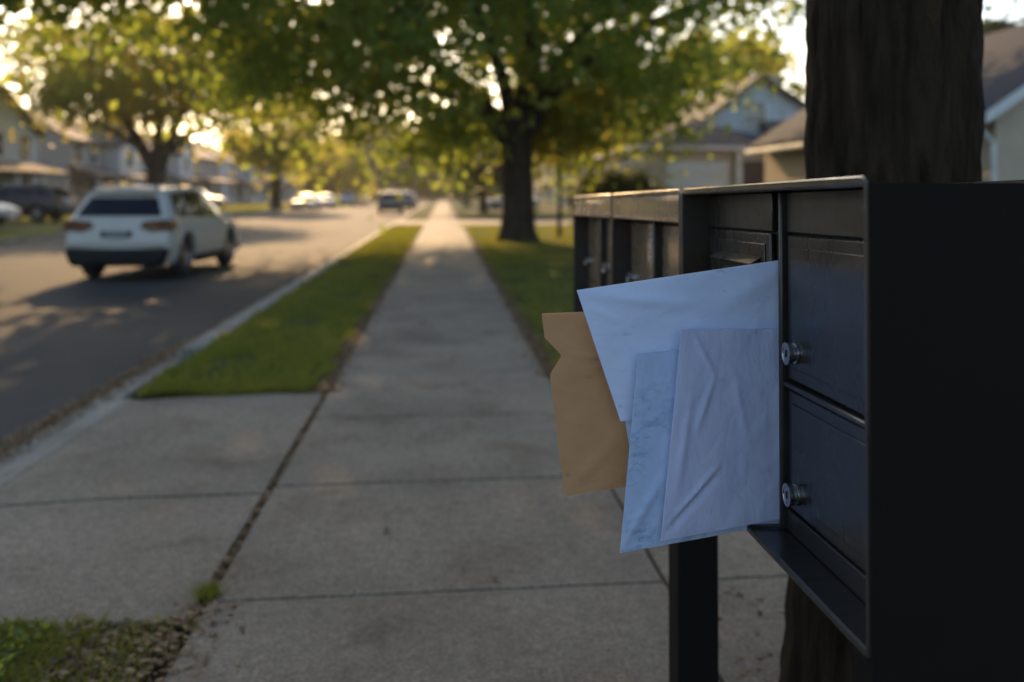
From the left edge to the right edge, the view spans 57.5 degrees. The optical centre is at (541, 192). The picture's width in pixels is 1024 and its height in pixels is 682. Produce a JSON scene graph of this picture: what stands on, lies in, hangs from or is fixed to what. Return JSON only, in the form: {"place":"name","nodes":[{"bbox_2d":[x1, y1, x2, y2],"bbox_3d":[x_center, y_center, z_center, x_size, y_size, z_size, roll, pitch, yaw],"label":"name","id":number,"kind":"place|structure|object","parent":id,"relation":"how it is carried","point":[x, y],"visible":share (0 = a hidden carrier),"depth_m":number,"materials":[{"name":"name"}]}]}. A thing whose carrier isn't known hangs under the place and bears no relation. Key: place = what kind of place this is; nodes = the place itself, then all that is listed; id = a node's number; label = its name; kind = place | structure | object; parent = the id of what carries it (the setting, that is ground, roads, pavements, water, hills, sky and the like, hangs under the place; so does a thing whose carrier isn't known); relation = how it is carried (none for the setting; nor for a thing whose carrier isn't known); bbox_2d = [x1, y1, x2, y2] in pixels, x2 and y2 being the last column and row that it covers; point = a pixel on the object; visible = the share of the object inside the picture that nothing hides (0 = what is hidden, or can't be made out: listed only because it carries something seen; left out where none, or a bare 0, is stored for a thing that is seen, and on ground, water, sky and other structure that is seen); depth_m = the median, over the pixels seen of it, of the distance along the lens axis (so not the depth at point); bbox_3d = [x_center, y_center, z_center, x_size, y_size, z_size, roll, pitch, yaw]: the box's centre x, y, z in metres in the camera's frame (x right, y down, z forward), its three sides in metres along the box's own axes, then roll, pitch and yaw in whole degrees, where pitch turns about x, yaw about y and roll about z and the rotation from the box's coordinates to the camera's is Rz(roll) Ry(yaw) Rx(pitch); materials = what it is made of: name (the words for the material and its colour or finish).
{"place":"outdoors","nodes":[
{"label":"outdoors","id":0,"kind":"place"},
{"bbox_2d":[0,226,64,230],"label":"driveway","id":1,"kind":"structure","parent":0,"point":[26,228],"depth_m":35.91,"materials":[{"name":"concrete"}]},
{"bbox_2d":[0,203,21,225],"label":"parked car","id":2,"kind":"object","parent":1,"relation":"on","point":[9,212],"visible":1,"depth_m":35.93,"materials":[{"name":"silver metal"}]},
{"bbox_2d":[4,220,62,223],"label":"driveway","id":3,"kind":"structure","parent":0,"point":[33,222],"depth_m":42.25,"materials":[{"name":"concrete"}]},
{"bbox_2d":[0,183,77,221],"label":"parked car","id":4,"kind":"object","parent":3,"relation":"on","point":[37,202],"visible":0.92,"depth_m":41.99,"materials":[{"name":"black paint"}]},
{"bbox_2d":[0,393,322,631],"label":"driveway apron","id":5,"kind":"object","parent":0,"point":[137,510],"visible":0.62,"depth_m":4.34,"materials":[{"name":"concrete"}]},
{"bbox_2d":[0,198,371,238],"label":"lawn","id":6,"kind":"structure","parent":0,"point":[285,202],"depth_m":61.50,"materials":[{"name":"green plant"}]},
{"bbox_2d":[0,84,70,188],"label":"house","id":7,"kind":"structure","parent":6,"relation":"on","point":[18,161],"depth_m":59.03,"materials":[{"name":"grey"}]},
{"bbox_2d":[0,131,3,157],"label":"window","id":8,"kind":"structure","parent":7,"relation":"in","point":[1,132],"depth_m":57.33,"materials":[{"name":"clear glass"}]},
{"bbox_2d":[20,176,29,182],"bbox_3d":[-33.477,-0.295,60.499,0.100,1.630,1.380,0,0,-6],"label":"window","id":9,"kind":"structure","parent":7,"relation":"in","point":[23,179],"depth_m":60.49,"materials":[{"name":"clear glass"}]},
{"bbox_2d":[20,134,29,159],"bbox_3d":[-33.477,-2.995,60.499,0.100,1.630,1.380,0,0,-6],"label":"window","id":10,"kind":"structure","parent":7,"relation":"in","point":[24,149],"depth_m":60.46,"materials":[{"name":"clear glass"}]},
{"bbox_2d":[24,103,145,208],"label":"house","id":11,"kind":"structure","parent":6,"relation":"on","point":[113,164],"depth_m":70.50,"materials":[{"name":"beige paint"}]},
{"bbox_2d":[74,178,81,199],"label":"window","id":12,"kind":"structure","parent":11,"relation":"in","point":[77,181],"depth_m":69.40,"materials":[{"name":"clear glass"}]},
{"bbox_2d":[74,141,81,163],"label":"window","id":13,"kind":"structure","parent":11,"relation":"in","point":[78,145],"depth_m":69.29,"materials":[{"name":"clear glass"}]},
{"bbox_2d":[89,179,96,194],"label":"window","id":14,"kind":"structure","parent":11,"relation":"in","point":[92,182],"depth_m":72.17,"materials":[{"name":"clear glass"}]},
{"bbox_2d":[89,143,96,164],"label":"window","id":15,"kind":"structure","parent":11,"relation":"in","point":[92,154],"depth_m":72.17,"materials":[{"name":"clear glass"}]},
{"bbox_2d":[126,148,132,167],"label":"window","id":16,"kind":"structure","parent":11,"relation":"in","point":[129,159],"depth_m":76.51,"materials":[{"name":"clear glass"}]},
{"bbox_2d":[81,120,202,188],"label":"house","id":17,"kind":"structure","parent":6,"relation":"on","point":[179,170],"depth_m":91.39,"materials":[{"name":"white"}]},
{"bbox_2d":[184,156,188,171],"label":"window","id":18,"kind":"structure","parent":17,"relation":"in","point":[186,159],"depth_m":93.49,"materials":[{"name":"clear glass"}]},
{"bbox_2d":[0,0,295,173],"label":"street tree","id":19,"kind":"object","parent":6,"relation":"on","point":[55,14],"visible":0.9,"depth_m":25.02,"materials":[{"name":"green plant"}]},
{"bbox_2d":[0,0,319,185],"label":"street tree","id":20,"kind":"object","parent":6,"relation":"on","point":[66,88],"visible":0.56,"depth_m":54.50,"materials":[{"name":"green plant"}]},
{"bbox_2d":[143,131,238,203],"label":"house","id":21,"kind":"structure","parent":6,"relation":"on","point":[207,165],"depth_m":107.27,"materials":[{"name":"beige"}]},
{"bbox_2d":[196,158,199,172],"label":"window","id":22,"kind":"structure","parent":21,"relation":"in","point":[197,162],"depth_m":103.43,"materials":[{"name":"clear glass"}]},
{"bbox_2d":[203,159,205,173],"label":"window","id":23,"kind":"structure","parent":21,"relation":"in","point":[204,161],"depth_m":106.04,"materials":[{"name":"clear glass"}]},
{"bbox_2d":[209,183,211,195],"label":"window","id":24,"kind":"structure","parent":21,"relation":"in","point":[210,185],"depth_m":108.76,"materials":[{"name":"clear glass"}]},
{"bbox_2d":[209,160,212,173],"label":"window","id":25,"kind":"structure","parent":21,"relation":"in","point":[210,161],"depth_m":108.76,"materials":[{"name":"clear glass"}]},
{"bbox_2d":[216,184,218,196],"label":"window","id":26,"kind":"structure","parent":21,"relation":"in","point":[217,185],"depth_m":112.13,"materials":[{"name":"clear glass"}]},
{"bbox_2d":[216,161,218,174],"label":"window","id":27,"kind":"structure","parent":21,"relation":"in","point":[217,165],"depth_m":112.13,"materials":[{"name":"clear glass"}]},
{"bbox_2d":[192,139,264,202],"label":"house","id":28,"kind":"structure","parent":6,"relation":"on","point":[244,188],"depth_m":122.76,"materials":[{"name":"white"}]},
{"bbox_2d":[231,184,233,196],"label":"window","id":29,"kind":"structure","parent":28,"relation":"in","point":[232,185],"depth_m":120.13,"materials":[{"name":"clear glass"}]},
{"bbox_2d":[192,91,340,208],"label":"street tree","id":30,"kind":"object","parent":6,"relation":"on","point":[259,155],"visible":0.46,"depth_m":79.69,"materials":[{"name":"green plant"}]},
{"bbox_2d":[258,166,286,201],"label":"house","id":31,"kind":"structure","parent":6,"relation":"on","point":[267,187],"depth_m":142.30,"materials":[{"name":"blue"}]},
{"bbox_2d":[281,168,301,200],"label":"house","id":32,"kind":"structure","parent":6,"relation":"on","point":[291,191],"depth_m":160.47,"materials":[{"name":"beige paint"}]},
{"bbox_2d":[267,124,331,193],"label":"tall tree","id":33,"kind":"object","parent":6,"relation":"on","point":[288,155],"depth_m":182.96,"materials":[{"name":"green plant"}]},
{"bbox_2d":[287,137,377,204],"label":"street tree","id":34,"kind":"object","parent":6,"relation":"on","point":[344,175],"visible":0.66,"depth_m":123.59,"materials":[{"name":"green plant"}]},
{"bbox_2d":[332,118,422,199],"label":"tall tree","id":35,"kind":"object","parent":6,"relation":"on","point":[379,186],"visible":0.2,"depth_m":198.52,"materials":[{"name":"green plant"}]},
{"bbox_2d":[0,198,430,454],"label":"road","id":36,"kind":"structure","parent":0,"point":[68,331],"depth_m":13.80,"materials":[{"name":"grey asphalt"}]},
{"bbox_2d":[63,183,239,276],"bbox_3d":[-7.609,0.691,18.861,2.160,1.767,4.826,0,0,-2],"label":"moving car","id":37,"kind":"object","parent":36,"relation":"on","point":[179,230],"visible":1,"depth_m":16.77,"materials":[{"name":"white paint"}]},
{"bbox_2d":[291,194,320,210],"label":"parked car","id":38,"kind":"object","parent":36,"relation":"on","point":[312,201],"visible":0.96,"depth_m":81.17,"materials":[{"name":"silver metal"}]},
{"bbox_2d":[318,194,336,207],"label":"parked car","id":39,"kind":"object","parent":36,"relation":"on","point":[327,199],"visible":0.69,"depth_m":95.09,"materials":[{"name":"white paint"}]},
{"bbox_2d":[337,191,356,205],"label":"parked car","id":40,"kind":"object","parent":36,"relation":"on","point":[347,197],"visible":0.84,"depth_m":115.01,"materials":[{"name":"blue paint"}]},
{"bbox_2d":[356,195,365,203],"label":"parked car","id":41,"kind":"object","parent":36,"relation":"on","point":[358,200],"visible":0.41,"depth_m":130.30,"materials":[{"name":"blue paint"}]},
{"bbox_2d":[376,191,404,213],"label":"parked car","id":42,"kind":"object","parent":36,"relation":"on","point":[386,201],"visible":0.95,"depth_m":68.99,"materials":[{"name":"grey paint"}]},
{"bbox_2d":[0,239,785,681],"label":"leaf litter","id":43,"kind":"object","parent":36,"relation":"on","point":[52,419],"visible":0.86,"depth_m":3.97,"materials":[{"name":"brown plant"}]},
{"bbox_2d":[399,191,414,209],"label":"parked car","id":44,"kind":"object","parent":36,"relation":"on","point":[408,198],"visible":0.6,"depth_m":85.06,"materials":[{"name":"grey paint"}]},
{"bbox_2d":[412,194,418,207],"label":"parked car","id":45,"kind":"object","parent":36,"relation":"on","point":[415,201],"visible":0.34,"depth_m":100.61,"materials":[{"name":"blue paint"}]},
{"bbox_2d":[217,209,275,210],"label":"driveway","id":46,"kind":"structure","parent":0,"point":[254,209],"depth_m":75.94,"materials":[{"name":"concrete"}]},
{"bbox_2d":[203,190,227,207],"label":"parked car","id":47,"kind":"object","parent":46,"relation":"on","point":[216,201],"visible":0.26,"depth_m":75.02,"materials":[{"name":"white paint"}]},
{"bbox_2d":[133,229,415,399],"bbox_3d":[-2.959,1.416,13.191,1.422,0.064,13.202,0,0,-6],"label":"grass","id":48,"kind":"structure","parent":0,"point":[278,382],"depth_m":8.64,"materials":[{"name":"green plant"}]},
{"bbox_2d":[132,197,541,397],"bbox_3d":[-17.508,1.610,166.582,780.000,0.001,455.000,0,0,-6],"label":"ground","id":49,"kind":"structure","parent":0,"point":[368,197],"depth_m":273.24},
{"bbox_2d":[0,200,376,244],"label":"kerb","id":50,"kind":"structure","parent":49,"relation":"on","point":[29,238],"depth_m":31.94,"materials":[{"name":"concrete"}]},
{"bbox_2d":[0,220,397,469],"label":"gutter","id":51,"kind":"object","parent":49,"relation":"on","point":[131,391],"visible":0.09,"depth_m":6.86,"materials":[{"name":"concrete"}]},
{"bbox_2d":[0,221,399,486],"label":"dropped kerb","id":52,"kind":"structure","parent":49,"relation":"on","point":[8,473],"depth_m":5.58,"materials":[{"name":"concrete"}]},
{"bbox_2d":[181,199,432,363],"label":"kerb","id":53,"kind":"structure","parent":49,"relation":"on","point":[200,342],"depth_m":11.53,"materials":[{"name":"concrete"}]},
{"bbox_2d":[395,129,463,199],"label":"tall tree","id":54,"kind":"object","parent":49,"relation":"on","point":[426,193],"visible":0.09,"depth_m":220.06,"materials":[{"name":"green plant"}]},
{"bbox_2d":[366,164,545,197],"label":"distant wood","id":55,"kind":"object","parent":49,"relation":"on","point":[538,178],"visible":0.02,"depth_m":290.47,"materials":[{"name":"green plant"}]},
{"bbox_2d":[595,73,804,192],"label":"house","id":56,"kind":"structure","parent":49,"relation":"on","point":[727,150],"depth_m":37.87,"materials":[{"name":"beige paint"}]},
{"bbox_2d":[666,162,727,192],"bbox_3d":[6.246,0.095,37.342,2.530,2.670,0.070,0,0,-6],"label":"garage door","id":57,"kind":"structure","parent":56,"relation":"in","point":[692,179],"depth_m":37.30,"materials":[{"name":"grey"}]},
{"bbox_2d":[742,161,764,183],"bbox_3d":[8.543,0.075,37.589,0.950,2.750,0.060,0,0,-6],"label":"door","id":58,"kind":"structure","parent":56,"relation":"in","point":[752,171],"depth_m":37.56,"materials":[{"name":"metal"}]},
{"bbox_2d":[742,99,766,127],"bbox_3d":[9.641,-3.600,42.209,1.180,1.280,0.100,0,0,-6],"label":"window","id":59,"kind":"structure","parent":56,"relation":"in","point":[750,118],"depth_m":42.21,"materials":[{"name":"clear glass"}]},
{"bbox_2d":[983,0,1023,34],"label":"garden tree","id":60,"kind":"object","parent":49,"relation":"on","point":[992,26],"visible":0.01,"depth_m":47.70,"materials":[{"name":"green plant"}]},
{"bbox_2d":[288,226,423,393],"bbox_3d":[-3.535,1.530,24.243,0.296,0.140,34.960,0,0,-6],"label":"soil margin","id":61,"kind":"object","parent":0,"point":[363,329],"visible":0.21,"depth_m":10.06,"materials":[{"name":"brown soil"}]},
{"bbox_2d":[144,375,667,681],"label":"soil","id":62,"kind":"structure","parent":0,"point":[157,669],"depth_m":3.14,"materials":[{"name":"brown soil"}]},
{"bbox_2d":[9,626,176,681],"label":"bare soil","id":63,"kind":"structure","parent":62,"relation":"on","point":[69,657],"depth_m":2.92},
{"bbox_2d":[0,618,52,681],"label":"clover","id":64,"kind":"object","parent":63,"relation":"on","point":[10,657],"visible":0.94,"depth_m":2.96,"materials":[{"name":"green plant"}]},
{"bbox_2d":[0,607,198,681],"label":"grass","id":65,"kind":"structure","parent":63,"relation":"on","point":[35,649],"depth_m":2.93,"materials":[{"name":"green plant"}]},
{"bbox_2d":[183,578,231,606],"bbox_3d":[-1.203,1.438,3.368,0.172,0.064,0.196,0,0,-6],"label":"weed tuft","id":66,"kind":"object","parent":62,"relation":"on","point":[210,591],"visible":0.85,"depth_m":3.35,"materials":[{"name":"green plant"}]},
{"bbox_2d":[779,0,984,681],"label":"tree","id":67,"kind":"object","parent":62,"relation":"on","point":[894,91],"visible":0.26,"depth_m":2.44,"materials":[{"name":"brown plant"}]},
{"bbox_2d":[403,199,438,219],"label":"verge","id":68,"kind":"structure","parent":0,"point":[424,212],"depth_m":69.09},
{"bbox_2d":[163,200,719,681],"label":"sidewalk","id":69,"kind":"structure","parent":0,"point":[431,442],"depth_m":3.91,"materials":[{"name":"concrete"}]},
{"bbox_2d":[611,189,718,681],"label":"cluster mailbox","id":70,"kind":"object","parent":69,"relation":"on","point":[645,235],"visible":0.32,"depth_m":2.46,"materials":[{"name":"black metal"}]},
{"bbox_2d":[573,194,610,311],"bbox_3d":[0.345,0.314,3.413,0.340,0.612,0.865,0,-1,-6],"label":"cluster mailbox","id":71,"kind":"object","parent":70,"relation":"on","point":[591,241],"visible":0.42,"depth_m":3.66,"materials":[{"name":"black metal"}]},
{"bbox_2d":[585,218,598,282],"bbox_3d":[0.208,0.224,3.613,0.032,0.247,0.397,0,-1,-6],"label":"door","id":72,"kind":"structure","parent":71,"relation":"in","point":[593,259],"depth_m":3.67,"materials":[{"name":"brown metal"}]},
{"bbox_2d":[602,220,609,285],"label":"door","id":73,"kind":"structure","parent":71,"relation":"in","point":[605,267],"depth_m":3.34,"materials":[{"name":"brown metal"}]},
{"bbox_2d":[626,222,652,282],"bbox_3d":[0.299,0.212,2.748,0.032,0.247,0.397,0,-1,-6],"label":"door","id":74,"kind":"structure","parent":70,"relation":"in","point":[641,267],"depth_m":2.79,"materials":[{"name":"brown metal"}]},
{"bbox_2d":[663,224,678,276],"bbox_3d":[0.343,0.206,2.327,0.032,0.247,0.397,0,-1,-6],"label":"door","id":75,"kind":"structure","parent":70,"relation":"in","point":[670,232],"depth_m":2.43,"materials":[{"name":"brown metal"}]},
{"bbox_2d":[681,175,1023,681],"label":"cluster mailbox","id":76,"kind":"object","parent":69,"relation":"on","point":[891,543],"visible":0.73,"depth_m":1.18,"materials":[{"name":"black metal"}]},
{"bbox_2d":[542,312,629,495],"bbox_3d":[0.241,0.372,1.683,0.482,0.357,0.010,0,0,4],"label":"envelope","id":77,"kind":"object","parent":76,"relation":"attached to","point":[593,441],"visible":0.2,"depth_m":1.69,"materials":[{"name":"paper"}]},
{"bbox_2d":[625,420,631,445],"bbox_3d":[0.295,0.306,1.665,0.369,0.302,0.006,0,0,0],"label":"envelope","id":78,"kind":"object","parent":76,"relation":"attached to","point":[628,423],"visible":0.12,"depth_m":1.66,"materials":[{"name":"white paper"}]},
{"bbox_2d":[577,260,778,420],"bbox_3d":[0.270,0.257,1.647,0.416,0.292,0.012,0,0,-2],"label":"envelope","id":79,"kind":"object","parent":76,"relation":"attached to","point":[628,322],"visible":0.49,"depth_m":1.64,"materials":[{"name":"white paper"}]},
{"bbox_2d":[620,350,779,552],"bbox_3d":[0.304,0.442,1.632,0.336,0.363,0.012,0,0,-6],"label":"envelope","id":80,"kind":"object","parent":76,"relation":"attached to","point":[653,409],"visible":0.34,"depth_m":1.62,"materials":[{"name":"paper"}]},
{"bbox_2d":[661,329,779,540],"bbox_3d":[0.332,0.414,1.614,0.256,0.361,0.014,0,0,-9],"label":"envelope","id":81,"kind":"object","parent":76,"relation":"attached to","point":[723,468],"visible":0.88,"depth_m":1.61,"materials":[{"name":"white paper"}]},
{"bbox_2d":[710,228,774,269],"bbox_3d":[0.388,0.199,1.885,0.034,0.247,0.390,0,-1,-6],"label":"door","id":82,"kind":"structure","parent":76,"relation":"in","point":[728,248],"depth_m":1.85,"materials":[{"name":"black metal"}]},
{"bbox_2d":[781,235,864,415],"bbox_3d":[0.440,0.193,1.403,0.032,0.247,0.412,0,-1,-6],"label":"door","id":83,"kind":"structure","parent":76,"relation":"in","point":[823,352],"depth_m":1.43,"materials":[{"name":"black metal"}]},
{"bbox_2d":[782,389,865,572],"bbox_3d":[0.440,0.435,1.400,0.032,0.202,0.412,0,-1,-6],"label":"door","id":84,"kind":"structure","parent":76,"relation":"in","point":[826,485],"depth_m":1.43,"materials":[{"name":"black metal"}]},
{"bbox_2d":[396,220,572,225],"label":"driveway","id":85,"kind":"structure","parent":0,"point":[470,222],"depth_m":45.88,"materials":[{"name":"concrete"}]},
{"bbox_2d":[462,226,554,373],"bbox_3d":[-1.624,1.530,24.751,0.296,0.140,34.350,0,0,-6],"label":"soil margin","id":86,"kind":"object","parent":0,"point":[509,302],"visible":0.07,"depth_m":10.95,"materials":[{"name":"brown soil"}]},
{"bbox_2d":[447,199,572,219],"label":"lawn","id":87,"kind":"structure","parent":0,"point":[547,211],"depth_m":69.40,"materials":[{"name":"green plant"}]},
{"bbox_2d":[429,160,472,201],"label":"street tree","id":88,"kind":"object","parent":87,"relation":"on","point":[460,198],"visible":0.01,"depth_m":149.21,"materials":[{"name":"green plant"}]},
{"bbox_2d":[423,152,492,205],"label":"street tree","id":89,"kind":"object","parent":87,"relation":"on","point":[466,201],"visible":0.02,"depth_m":103.36,"materials":[{"name":"green plant"}]},
{"bbox_2d":[405,103,545,212],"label":"street tree","id":90,"kind":"object","parent":87,"relation":"on","point":[477,172],"visible":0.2,"depth_m":66.55,"materials":[{"name":"green plant"}]},
{"bbox_2d":[438,171,534,198],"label":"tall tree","id":91,"kind":"object","parent":87,"relation":"on","point":[492,193],"visible":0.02,"depth_m":212.66,"materials":[{"name":"green plant"}]},
{"bbox_2d":[487,196,539,208],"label":"parked car","id":92,"kind":"object","parent":87,"relation":"on","point":[498,203],"visible":0.41,"depth_m":81.42,"materials":[{"name":"silver metal"}]},
{"bbox_2d":[533,165,552,202],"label":"house","id":93,"kind":"structure","parent":87,"relation":"on","point":[545,178],"depth_m":138.64,"materials":[{"name":"beige"}]},
{"bbox_2d":[543,158,575,204],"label":"house","id":94,"kind":"structure","parent":87,"relation":"on","point":[555,188],"depth_m":116.13,"materials":[{"name":"white"}]},
{"bbox_2d":[563,168,597,205],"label":"house","id":95,"kind":"structure","parent":87,"relation":"on","point":[569,187],"depth_m":103.71,"materials":[{"name":"beige paint"}]},
{"bbox_2d":[533,91,646,202],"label":"garden tree","id":96,"kind":"object","parent":87,"relation":"on","point":[595,167],"visible":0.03,"depth_m":68.83,"materials":[{"name":"green plant"}]},
{"bbox_2d":[613,20,805,144],"bbox_3d":[11.172,-4.095,59.519,13.639,13.196,13.460,0,0,-6],"label":"garden tree","id":97,"kind":"object","parent":87,"relation":"on","point":[770,66],"visible":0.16,"depth_m":56.47,"materials":[{"name":"green plant"}]},
{"bbox_2d":[0,0,1023,196],"label":"sky","id":98,"kind":"structure","parent":0,"point":[1003,6],"materials":[{"name":"white"}]},
{"bbox_2d":[466,225,572,368],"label":"lawn","id":99,"kind":"structure","parent":0,"point":[524,280],"depth_m":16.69,"materials":[{"name":"green plant"}]},
{"bbox_2d":[338,224,572,261],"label":"grass","id":100,"kind":"structure","parent":99,"relation":"on","point":[397,248],"depth_m":25.15,"materials":[{"name":"green plant"}]},
{"bbox_2d":[121,0,805,241],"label":"street tree","id":101,"kind":"object","parent":99,"relation":"on","point":[611,59],"visible":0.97,"depth_m":25.89,"materials":[{"name":"green plant"}]},
{"bbox_2d":[489,65,636,237],"bbox_3d":[0.696,-1.286,30.399,4.712,5.672,3.973,0,0,-6],"label":"young tree","id":102,"kind":"object","parent":99,"relation":"on","point":[540,151],"visible":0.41,"depth_m":29.74,"materials":[{"name":"green plant"}]},
{"bbox_2d":[562,155,674,227],"bbox_3d":[2.670,0.374,32.983,3.831,3.496,3.628,0,0,-22],"label":"shrub","id":103,"kind":"object","parent":99,"relation":"on","point":[624,181],"visible":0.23,"depth_m":32.34,"materials":[{"name":"green plant"}]},
{"bbox_2d":[745,24,1023,181],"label":"house","id":104,"kind":"structure","parent":99,"relation":"on","point":[780,146],"depth_m":19.35,"materials":[{"name":"beige paint"}]},
{"bbox_2d":[550,381,788,681],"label":"driveway","id":105,"kind":"structure","parent":0,"point":[748,563],"depth_m":3.29,"materials":[{"name":"concrete"}]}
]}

